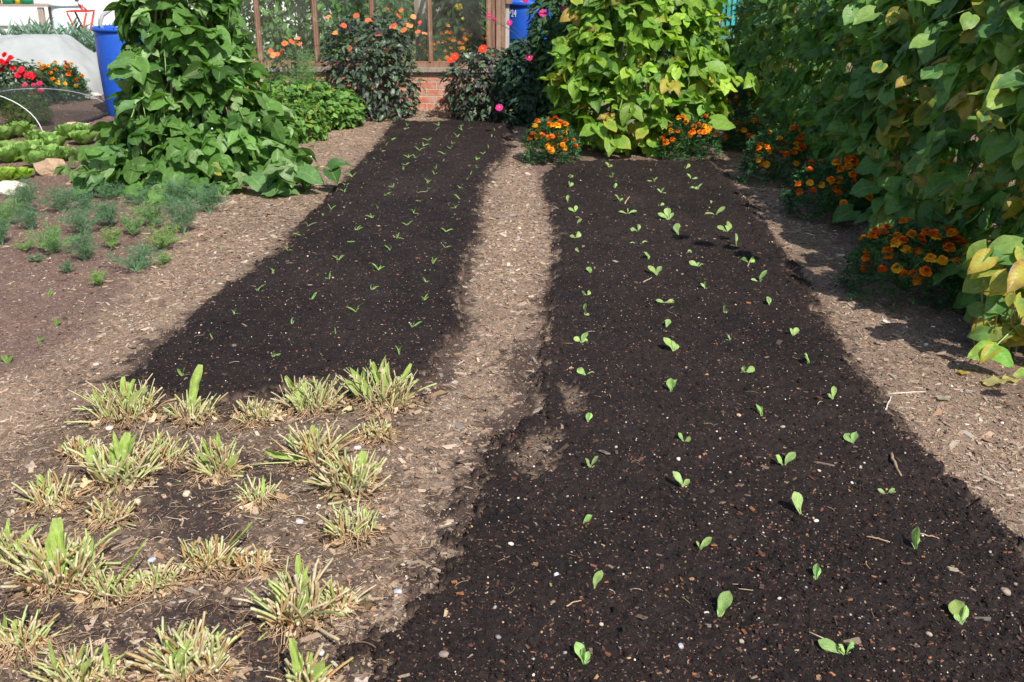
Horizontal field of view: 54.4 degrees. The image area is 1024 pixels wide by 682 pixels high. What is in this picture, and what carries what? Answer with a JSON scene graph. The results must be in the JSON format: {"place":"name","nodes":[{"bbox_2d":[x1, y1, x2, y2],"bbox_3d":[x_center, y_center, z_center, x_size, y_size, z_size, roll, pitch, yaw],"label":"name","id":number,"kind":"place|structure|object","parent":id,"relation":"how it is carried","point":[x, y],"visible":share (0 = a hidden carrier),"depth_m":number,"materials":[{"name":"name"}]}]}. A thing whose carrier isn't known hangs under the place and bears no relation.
{"place":"outdoors","nodes":[
{"label":"outdoors","id":0,"kind":"place"},
{"bbox_2d":[48,2,83,31],"bbox_3d":[-7.317,-5.131,16.484,0.524,0.905,0.524,1,21,2],"label":"water drum","id":1,"kind":"object","parent":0,"point":[58,10],"visible":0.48,"depth_m":16.20,"materials":[{"name":"paint"}]},
{"bbox_2d":[46,69,86,100],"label":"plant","id":2,"kind":"object","parent":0,"point":[67,93],"visible":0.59,"depth_m":11.79,"materials":[{"name":"green plant"}]},
{"bbox_2d":[0,0,331,48],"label":"shed","id":3,"kind":"structure","parent":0,"point":[25,13],"depth_m":18.44,"materials":[{"name":"paint"}]},
{"bbox_2d":[432,0,486,60],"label":"pepper plant","id":4,"kind":"object","parent":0,"point":[459,13],"visible":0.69,"depth_m":11.35,"materials":[{"name":"green plant"}]},
{"bbox_2d":[0,32,1023,681],"bbox_3d":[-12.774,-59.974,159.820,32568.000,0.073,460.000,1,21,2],"label":"ground","id":5,"kind":"structure","parent":0,"point":[484,134],"depth_m":3.82,"materials":[{"name":"black soil"}]},
{"bbox_2d":[0,144,24,162],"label":"lettuce","id":6,"kind":"object","parent":5,"relation":"on","point":[8,154],"visible":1,"depth_m":8.26,"materials":[{"name":"green plant"}]},
{"bbox_2d":[0,195,25,225],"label":"fennel plant","id":7,"kind":"object","parent":5,"relation":"on","point":[5,213],"visible":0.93,"depth_m":6.29,"materials":[{"name":"green plant"}]},
{"bbox_2d":[3,120,35,137],"bbox_3d":[-4.691,-2.010,9.455,0.319,0.154,0.268,1,21,2],"label":"lettuce","id":8,"kind":"object","parent":5,"relation":"on","point":[21,127],"visible":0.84,"depth_m":9.42,"materials":[{"name":"green plant"}]},
{"bbox_2d":[1,174,40,213],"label":"fennel plant","id":9,"kind":"object","parent":5,"relation":"on","point":[26,198],"visible":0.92,"depth_m":6.55,"materials":[{"name":"green plant"}]},
{"bbox_2d":[0,518,47,577],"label":"cut plant","id":10,"kind":"object","parent":5,"relation":"on","point":[8,545],"visible":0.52,"depth_m":2.84,"materials":[{"name":"green plant"}]},
{"bbox_2d":[0,81,48,111],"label":"santolina bush","id":11,"kind":"object","parent":5,"relation":"on","point":[21,93],"visible":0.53,"depth_m":11.01,"materials":[{"name":"green plant"}]},
{"bbox_2d":[0,93,53,125],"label":"santolina bush","id":12,"kind":"object","parent":5,"relation":"on","point":[25,115],"visible":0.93,"depth_m":10.05,"materials":[{"name":"green plant"}]},
{"bbox_2d":[0,3,53,31],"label":"potting bench","id":13,"kind":"object","parent":5,"relation":"on","point":[41,12],"visible":0.36,"depth_m":16.67,"materials":[{"name":"white wood"}]},
{"bbox_2d":[10,202,48,229],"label":"fennel plant","id":14,"kind":"object","parent":5,"relation":"on","point":[28,221],"visible":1,"depth_m":6.21,"materials":[{"name":"green plant"}]},
{"bbox_2d":[0,52,69,107],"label":"dahlia bush","id":15,"kind":"object","parent":5,"relation":"on","point":[20,70],"visible":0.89,"depth_m":11.19,"materials":[{"name":"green plant"}]},
{"bbox_2d":[21,150,53,165],"bbox_3d":[-3.871,-1.472,8.098,0.260,0.134,0.221,1,21,2],"label":"lettuce","id":16,"kind":"object","parent":5,"relation":"on","point":[31,157],"visible":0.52,"depth_m":8.06,"materials":[{"name":"green plant"}]},
{"bbox_2d":[0,605,78,676],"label":"cut plant","id":17,"kind":"object","parent":5,"relation":"on","point":[32,637],"visible":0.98,"depth_m":2.46,"materials":[{"name":"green plant"}]},
{"bbox_2d":[33,158,65,175],"bbox_3d":[-3.620,-1.353,7.808,0.233,0.179,0.172,1,21,2],"label":"stone","id":18,"kind":"object","parent":5,"relation":"on","point":[46,166],"visible":0.69,"depth_m":7.74,"materials":[{"name":"beige stone"}]},
{"bbox_2d":[20,218,80,252],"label":"fennel plant","id":19,"kind":"object","parent":5,"relation":"on","point":[51,240],"visible":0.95,"depth_m":5.71,"materials":[{"name":"green plant"}]},
{"bbox_2d":[32,143,69,158],"bbox_3d":[-3.833,-1.556,8.283,0.306,0.157,0.284,9,23,21],"label":"lettuce","id":20,"kind":"object","parent":5,"relation":"on","point":[55,150],"visible":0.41,"depth_m":8.24,"materials":[{"name":"green plant"}]},
{"bbox_2d":[0,34,102,98],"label":"fleece cover","id":21,"kind":"object","parent":5,"relation":"on","point":[46,49],"visible":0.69,"depth_m":12.11,"materials":[{"name":"white fabric"}]},
{"bbox_2d":[8,470,95,524],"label":"cut plant","id":22,"kind":"object","parent":5,"relation":"on","point":[45,499],"visible":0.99,"depth_m":3.10,"materials":[{"name":"green plant"}]},
{"bbox_2d":[36,182,83,211],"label":"fennel plant","id":23,"kind":"object","parent":5,"relation":"on","point":[58,197],"visible":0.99,"depth_m":6.67,"materials":[{"name":"green plant"}]},
{"bbox_2d":[0,517,122,608],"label":"cut plant","id":24,"kind":"object","parent":5,"relation":"on","point":[53,563],"visible":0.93,"depth_m":2.72,"materials":[{"name":"green plant"}]},
{"bbox_2d":[33,60,92,103],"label":"marigold plant","id":25,"kind":"object","parent":5,"relation":"on","point":[66,68],"visible":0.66,"depth_m":11.68,"materials":[{"name":"green plant"}]},
{"bbox_2d":[52,123,84,139],"bbox_3d":[-4.152,-1.956,9.302,0.303,0.157,0.271,1,21,2],"label":"lettuce","id":26,"kind":"object","parent":5,"relation":"on","point":[64,130],"visible":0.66,"depth_m":9.25,"materials":[{"name":"green plant"}]},
{"bbox_2d":[44,433,101,467],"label":"cut plant","id":27,"kind":"object","parent":5,"relation":"on","point":[77,443],"visible":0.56,"depth_m":3.40,"materials":[{"name":"beige plant"}]},
{"bbox_2d":[20,637,129,681],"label":"cut plant","id":28,"kind":"object","parent":5,"relation":"on","point":[77,669],"visible":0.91,"depth_m":2.32,"materials":[{"name":"green plant"}]},
{"bbox_2d":[58,222,99,260],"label":"fennel plant","id":29,"kind":"object","parent":5,"relation":"on","point":[85,243],"visible":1,"depth_m":5.56,"materials":[{"name":"green plant"}]},
{"bbox_2d":[48,202,110,233],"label":"fennel plant","id":30,"kind":"object","parent":5,"relation":"on","point":[76,219],"visible":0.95,"depth_m":6.14,"materials":[{"name":"green plant"}]},
{"bbox_2d":[67,129,98,144],"bbox_3d":[-3.900,-1.855,9.071,0.266,0.137,0.286,1,21,2],"label":"lettuce","id":31,"kind":"object","parent":5,"relation":"on","point":[83,137],"visible":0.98,"depth_m":9.01,"materials":[{"name":"green plant"}]},
{"bbox_2d":[64,496,141,537],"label":"cut plant","id":32,"kind":"object","parent":5,"relation":"on","point":[99,516],"visible":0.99,"depth_m":3.02,"materials":[{"name":"beige plant"}]},
{"bbox_2d":[60,538,152,622],"bbox_3d":[-1.083,0.634,2.667,0.229,0.171,0.221,-14,25,-33],"label":"cut plant","id":33,"kind":"object","parent":5,"relation":"on","point":[104,590],"visible":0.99,"depth_m":2.65,"materials":[{"name":"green plant"}]},
{"bbox_2d":[88,178,127,199],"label":"fennel plant","id":34,"kind":"object","parent":5,"relation":"on","point":[107,193],"visible":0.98,"depth_m":7.02,"materials":[{"name":"green plant"}]},
{"bbox_2d":[86,196,131,225],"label":"fennel plant","id":35,"kind":"object","parent":5,"relation":"on","point":[110,219],"visible":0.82,"depth_m":6.26,"materials":[{"name":"green plant"}]},
{"bbox_2d":[98,226,122,248],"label":"fennel plant","id":36,"kind":"object","parent":5,"relation":"on","point":[113,241],"visible":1,"depth_m":5.80,"materials":[{"name":"green plant"}]},
{"bbox_2d":[91,25,142,116],"bbox_3d":[-4.149,-2.914,10.758,0.626,0.930,0.626,1,21,2],"label":"water barrel","id":37,"kind":"object","parent":5,"relation":"on","point":[108,44],"visible":0.33,"depth_m":10.46,"materials":[{"name":"blue plastic"}]},
{"bbox_2d":[89,643,144,681],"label":"cut plant","id":38,"kind":"object","parent":5,"relation":"on","point":[115,674],"visible":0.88,"depth_m":2.33,"materials":[{"name":"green plant"}]},
{"bbox_2d":[64,373,176,435],"bbox_3d":[-1.450,0.239,3.687,0.396,0.186,0.323,-8,23,-20],"label":"cut plant","id":39,"kind":"object","parent":5,"relation":"on","point":[129,401],"visible":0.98,"depth_m":3.69,"materials":[{"name":"green plant"}]},
{"bbox_2d":[62,419,180,502],"bbox_3d":[-1.281,0.399,3.236,0.348,0.223,0.309,-11,24,-27],"label":"cut plant","id":40,"kind":"object","parent":5,"relation":"on","point":[118,465],"visible":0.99,"depth_m":3.22,"materials":[{"name":"green plant"}]},
{"bbox_2d":[114,212,147,235],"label":"fennel plant","id":41,"kind":"object","parent":5,"relation":"on","point":[131,229],"visible":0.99,"depth_m":6.08,"materials":[{"name":"green plant"}]},
{"bbox_2d":[103,240,168,271],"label":"fennel plant","id":42,"kind":"object","parent":5,"relation":"on","point":[139,262],"visible":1,"depth_m":5.43,"materials":[{"name":"green plant"}]},
{"bbox_2d":[121,184,151,204],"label":"fennel plant","id":43,"kind":"object","parent":5,"relation":"on","point":[139,199],"visible":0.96,"depth_m":6.87,"materials":[{"name":"green plant"}]},
{"bbox_2d":[126,193,169,226],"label":"fennel plant","id":44,"kind":"object","parent":5,"relation":"on","point":[150,213],"visible":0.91,"depth_m":6.27,"materials":[{"name":"green plant"}]},
{"bbox_2d":[120,556,194,611],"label":"cut plant","id":45,"kind":"object","parent":5,"relation":"on","point":[155,578],"visible":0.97,"depth_m":2.70,"materials":[{"name":"beige plant"}]},
{"bbox_2d":[134,426,196,476],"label":"cut plant","id":46,"kind":"object","parent":5,"relation":"on","point":[168,453],"visible":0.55,"depth_m":3.36,"materials":[{"name":"green plant"}]},
{"bbox_2d":[141,221,189,248],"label":"fennel plant","id":47,"kind":"object","parent":5,"relation":"on","point":[166,241],"visible":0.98,"depth_m":5.81,"materials":[{"name":"green plant"}]},
{"bbox_2d":[146,172,204,204],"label":"fennel plant","id":48,"kind":"object","parent":5,"relation":"on","point":[180,189],"visible":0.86,"depth_m":6.86,"materials":[{"name":"green plant"}]},
{"bbox_2d":[151,192,208,232],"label":"fennel plant","id":49,"kind":"object","parent":5,"relation":"on","point":[184,217],"visible":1,"depth_m":6.11,"materials":[{"name":"green plant"}]},
{"bbox_2d":[122,611,246,681],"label":"cut plant","id":50,"kind":"object","parent":5,"relation":"on","point":[177,659],"visible":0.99,"depth_m":2.37,"materials":[{"name":"green plant"}]},
{"bbox_2d":[154,364,228,432],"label":"cut plant","id":51,"kind":"object","parent":5,"relation":"on","point":[189,408],"visible":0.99,"depth_m":3.68,"materials":[{"name":"green plant"}]},
{"bbox_2d":[53,0,351,204],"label":"bean wigwam","id":52,"kind":"object","parent":5,"relation":"on","point":[203,56],"visible":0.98,"depth_m":7.22,"materials":[{"name":"green plant"}]},
{"bbox_2d":[178,178,229,212],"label":"fennel plant","id":53,"kind":"object","parent":5,"relation":"on","point":[210,196],"visible":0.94,"depth_m":6.62,"materials":[{"name":"green plant"}]},
{"bbox_2d":[170,522,252,588],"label":"cut plant","id":54,"kind":"object","parent":5,"relation":"on","point":[209,561],"visible":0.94,"depth_m":2.77,"materials":[{"name":"beige plant"}]},
{"bbox_2d":[177,430,252,487],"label":"cut plant","id":55,"kind":"object","parent":5,"relation":"on","point":[210,465],"visible":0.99,"depth_m":3.28,"materials":[{"name":"green plant"}]},
{"bbox_2d":[217,543,288,588],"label":"cut plant","id":56,"kind":"object","parent":5,"relation":"on","point":[254,562],"visible":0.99,"depth_m":2.76,"materials":[{"name":"beige plant"}]},
{"bbox_2d":[220,395,287,434],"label":"cut plant","id":57,"kind":"object","parent":5,"relation":"on","point":[254,411],"visible":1,"depth_m":3.65,"materials":[{"name":"green plant"}]},
{"bbox_2d":[225,471,295,516],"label":"cut plant","id":58,"kind":"object","parent":5,"relation":"on","point":[262,495],"visible":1,"depth_m":3.11,"materials":[{"name":"green plant"}]},
{"bbox_2d":[231,89,307,142],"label":"celery plant","id":59,"kind":"object","parent":5,"relation":"on","point":[286,104],"visible":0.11,"depth_m":8.97,"materials":[{"name":"green plant"}]},
{"bbox_2d":[235,0,310,59],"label":"tomato plant","id":60,"kind":"object","parent":5,"relation":"on","point":[274,35],"visible":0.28,"depth_m":11.37,"materials":[{"name":"green plant"}]},
{"bbox_2d":[255,71,323,128],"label":"celery plant","id":61,"kind":"object","parent":5,"relation":"on","point":[272,85],"visible":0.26,"depth_m":9.49,"materials":[{"name":"green plant"}]},
{"bbox_2d":[232,555,349,653],"bbox_3d":[-0.562,0.653,2.534,0.322,0.177,0.273,1,21,2],"label":"cut plant","id":62,"kind":"object","parent":5,"relation":"on","point":[295,605],"visible":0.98,"depth_m":2.53,"materials":[{"name":"green plant"}]},
{"bbox_2d":[268,36,315,101],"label":"dahlia bush","id":63,"kind":"object","parent":5,"relation":"on","point":[273,55],"visible":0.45,"depth_m":10.43,"materials":[{"name":"green plant"}]},
{"bbox_2d":[259,0,339,60],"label":"tomato plant","id":64,"kind":"object","parent":5,"relation":"on","point":[288,30],"visible":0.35,"depth_m":11.42,"materials":[{"name":"green plant"}]},
{"bbox_2d":[251,416,360,477],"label":"cut plant","id":65,"kind":"object","parent":5,"relation":"on","point":[306,445],"visible":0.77,"depth_m":3.34,"materials":[{"name":"green plant"}]},
{"bbox_2d":[278,45,334,97],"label":"fennel plant","id":66,"kind":"object","parent":5,"relation":"on","point":[303,76],"visible":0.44,"depth_m":10.41,"materials":[{"name":"green plant"}]},
{"bbox_2d":[283,100,331,143],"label":"celery plant","id":67,"kind":"object","parent":5,"relation":"on","point":[313,115],"visible":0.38,"depth_m":9.16,"materials":[{"name":"green plant"}]},
{"bbox_2d":[266,638,353,681],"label":"cut plant","id":68,"kind":"object","parent":5,"relation":"on","point":[302,670],"visible":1,"depth_m":2.30,"materials":[{"name":"green plant"}]},
{"bbox_2d":[266,374,356,423],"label":"cut plant","id":69,"kind":"object","parent":5,"relation":"on","point":[300,400],"visible":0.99,"depth_m":3.75,"materials":[{"name":"green plant"}]},
{"bbox_2d":[286,77,349,130],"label":"celery plant","id":70,"kind":"object","parent":5,"relation":"on","point":[321,87],"visible":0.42,"depth_m":9.67,"materials":[{"name":"green plant"}]},
{"bbox_2d":[138,0,511,110],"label":"greenhouse","id":71,"kind":"object","parent":5,"relation":"on","point":[431,98],"visible":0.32,"depth_m":10.97,"materials":[{"name":"wood"}]},
{"bbox_2d":[300,0,383,60],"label":"tomato plant","id":72,"kind":"object","parent":5,"relation":"on","point":[341,11],"visible":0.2,"depth_m":11.42,"materials":[{"name":"green plant"}]},
{"bbox_2d":[305,574,380,634],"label":"cut plant","id":73,"kind":"object","parent":5,"relation":"on","point":[342,604],"visible":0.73,"depth_m":2.60,"materials":[{"name":"beige plant"}]},
{"bbox_2d":[317,84,369,129],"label":"celery plant","id":74,"kind":"object","parent":5,"relation":"on","point":[355,117],"visible":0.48,"depth_m":9.85,"materials":[{"name":"green plant"}]},
{"bbox_2d":[301,448,392,505],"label":"cut plant","id":75,"kind":"object","parent":5,"relation":"on","point":[353,478],"visible":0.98,"depth_m":3.15,"materials":[{"name":"green plant"}]},
{"bbox_2d":[307,496,392,559],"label":"cut plant","id":76,"kind":"object","parent":5,"relation":"on","point":[360,526],"visible":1,"depth_m":2.91,"materials":[{"name":"green plant"}]},
{"bbox_2d":[314,7,426,121],"bbox_3d":[-1.466,-2.912,10.474,1.220,1.188,0.985,1,21,2],"label":"dahlia bush","id":77,"kind":"object","parent":5,"relation":"on","point":[379,113],"visible":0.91,"depth_m":10.28,"materials":[{"name":"green plant"}]},
{"bbox_2d":[347,416,413,447],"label":"cut plant","id":78,"kind":"object","parent":5,"relation":"on","point":[376,434],"visible":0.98,"depth_m":3.53,"materials":[{"name":"beige plant"}]},
{"bbox_2d":[346,0,419,60],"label":"tomato plant","id":79,"kind":"object","parent":5,"relation":"on","point":[384,8],"visible":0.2,"depth_m":11.72,"materials":[{"name":"green plant"}]},
{"bbox_2d":[335,355,436,420],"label":"cut plant","id":80,"kind":"object","parent":5,"relation":"on","point":[387,392],"visible":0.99,"depth_m":3.79,"materials":[{"name":"green plant"}]},
{"bbox_2d":[414,24,458,60],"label":"marigold plant","id":81,"kind":"object","parent":5,"relation":"on","point":[440,38],"visible":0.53,"depth_m":11.21,"materials":[{"name":"green plant"}]},
{"bbox_2d":[437,28,478,60],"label":"marigold plant","id":82,"kind":"object","parent":5,"relation":"on","point":[458,43],"visible":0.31,"depth_m":11.25,"materials":[{"name":"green plant"}]},
{"bbox_2d":[437,40,521,121],"bbox_3d":[-0.321,-2.715,10.447,0.930,0.856,0.878,1,21,2],"label":"dahlia bush","id":83,"kind":"object","parent":5,"relation":"on","point":[474,100],"visible":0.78,"depth_m":10.26,"materials":[{"name":"green plant"}]},
{"bbox_2d":[0,137,1021,681],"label":"straw fibres","id":84,"kind":"object","parent":5,"relation":"on","point":[244,537],"visible":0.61,"depth_m":2.92,"materials":[{"name":"beige plant"}]},
{"bbox_2d":[0,101,1023,681],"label":"wood chips","id":85,"kind":"object","parent":5,"relation":"on","point":[978,459],"visible":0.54,"depth_m":3.94,"materials":[{"name":"beige wood"}]},
{"bbox_2d":[0,109,1023,681],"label":"bark specks","id":86,"kind":"object","parent":5,"relation":"on","point":[534,565],"visible":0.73,"depth_m":2.91,"materials":[{"name":"brown wood"}]},
{"bbox_2d":[1,114,1023,681],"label":"grit","id":87,"kind":"object","parent":5,"relation":"on","point":[929,634],"visible":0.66,"depth_m":3.19,"materials":[{"name":"stone"}]},
{"bbox_2d":[491,35,554,126],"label":"dahlia bush","id":88,"kind":"object","parent":5,"relation":"on","point":[521,93],"visible":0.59,"depth_m":9.89,"materials":[{"name":"green plant"}]},
{"bbox_2d":[509,0,551,80],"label":"water barrel","id":89,"kind":"object","parent":5,"relation":"on","point":[518,16],"visible":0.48,"depth_m":10.96,"materials":[{"name":"blue plastic"}]},
{"bbox_2d":[486,0,589,129],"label":"dahlia bush","id":90,"kind":"object","parent":5,"relation":"on","point":[546,23],"visible":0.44,"depth_m":9.71,"materials":[{"name":"green plant"}]},
{"bbox_2d":[518,115,583,167],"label":"marigold plant","id":91,"kind":"object","parent":5,"relation":"on","point":[559,135],"visible":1,"depth_m":8.17,"materials":[{"name":"green plant"}]},
{"bbox_2d":[335,0,937,30],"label":"hedge","id":92,"kind":"object","parent":5,"relation":"on","point":[395,9],"visible":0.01,"depth_m":22.41,"materials":[{"name":"green plant"}]},
{"bbox_2d":[536,0,759,156],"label":"bean wigwam","id":93,"kind":"object","parent":5,"relation":"on","point":[644,30],"visible":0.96,"depth_m":8.39,"materials":[{"name":"green plant"}]},
{"bbox_2d":[654,114,724,160],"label":"marigold plant","id":94,"kind":"object","parent":5,"relation":"on","point":[709,133],"visible":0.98,"depth_m":8.32,"materials":[{"name":"green plant"}]},
{"bbox_2d":[717,591,732,616],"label":"seedling","id":95,"kind":"object","parent":5,"relation":"on","point":[725,598],"visible":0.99,"depth_m":2.57,"materials":[{"name":"green plant"}]},
{"bbox_2d":[718,82,754,120],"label":"marigold plant","id":96,"kind":"object","parent":5,"relation":"on","point":[744,95],"visible":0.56,"depth_m":10.39,"materials":[{"name":"green plant"}]},
{"bbox_2d":[718,115,772,152],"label":"marigold plant","id":97,"kind":"object","parent":5,"relation":"on","point":[740,132],"visible":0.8,"depth_m":8.72,"materials":[{"name":"green plant"}]},
{"bbox_2d":[735,125,816,188],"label":"marigold plant","id":98,"kind":"object","parent":5,"relation":"on","point":[762,148],"visible":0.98,"depth_m":7.40,"materials":[{"name":"green plant"}]},
{"bbox_2d":[777,155,875,225],"bbox_3d":[2.066,-0.989,6.513,0.608,0.464,0.649,-7,22,-17],"label":"marigold plant","id":99,"kind":"object","parent":5,"relation":"on","point":[838,167],"visible":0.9,"depth_m":6.41,"materials":[{"name":"green plant"}]},
{"bbox_2d":[818,638,854,654],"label":"seedling","id":100,"kind":"object","parent":5,"relation":"on","point":[826,644],"visible":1,"depth_m":2.42,"materials":[{"name":"green plant"}]},
{"bbox_2d":[724,0,976,186],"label":"bean row","id":101,"kind":"object","parent":5,"relation":"on","point":[796,58],"visible":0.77,"depth_m":8.23,"materials":[{"name":"green plant"}]},
{"bbox_2d":[830,217,966,312],"bbox_3d":[1.983,-0.386,4.984,0.716,0.445,0.676,1,21,2],"label":"marigold plant","id":102,"kind":"object","parent":5,"relation":"on","point":[873,240],"visible":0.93,"depth_m":4.86,"materials":[{"name":"green plant"}]},
{"bbox_2d":[815,0,1023,377],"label":"bean row","id":103,"kind":"object","parent":5,"relation":"on","point":[978,64],"visible":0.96,"depth_m":5.10,"materials":[{"name":"green plant"}]},
{"bbox_2d":[948,599,968,624],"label":"seedling","id":104,"kind":"object","parent":5,"relation":"on","point":[959,610],"visible":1,"depth_m":2.53,"materials":[{"name":"green plant"}]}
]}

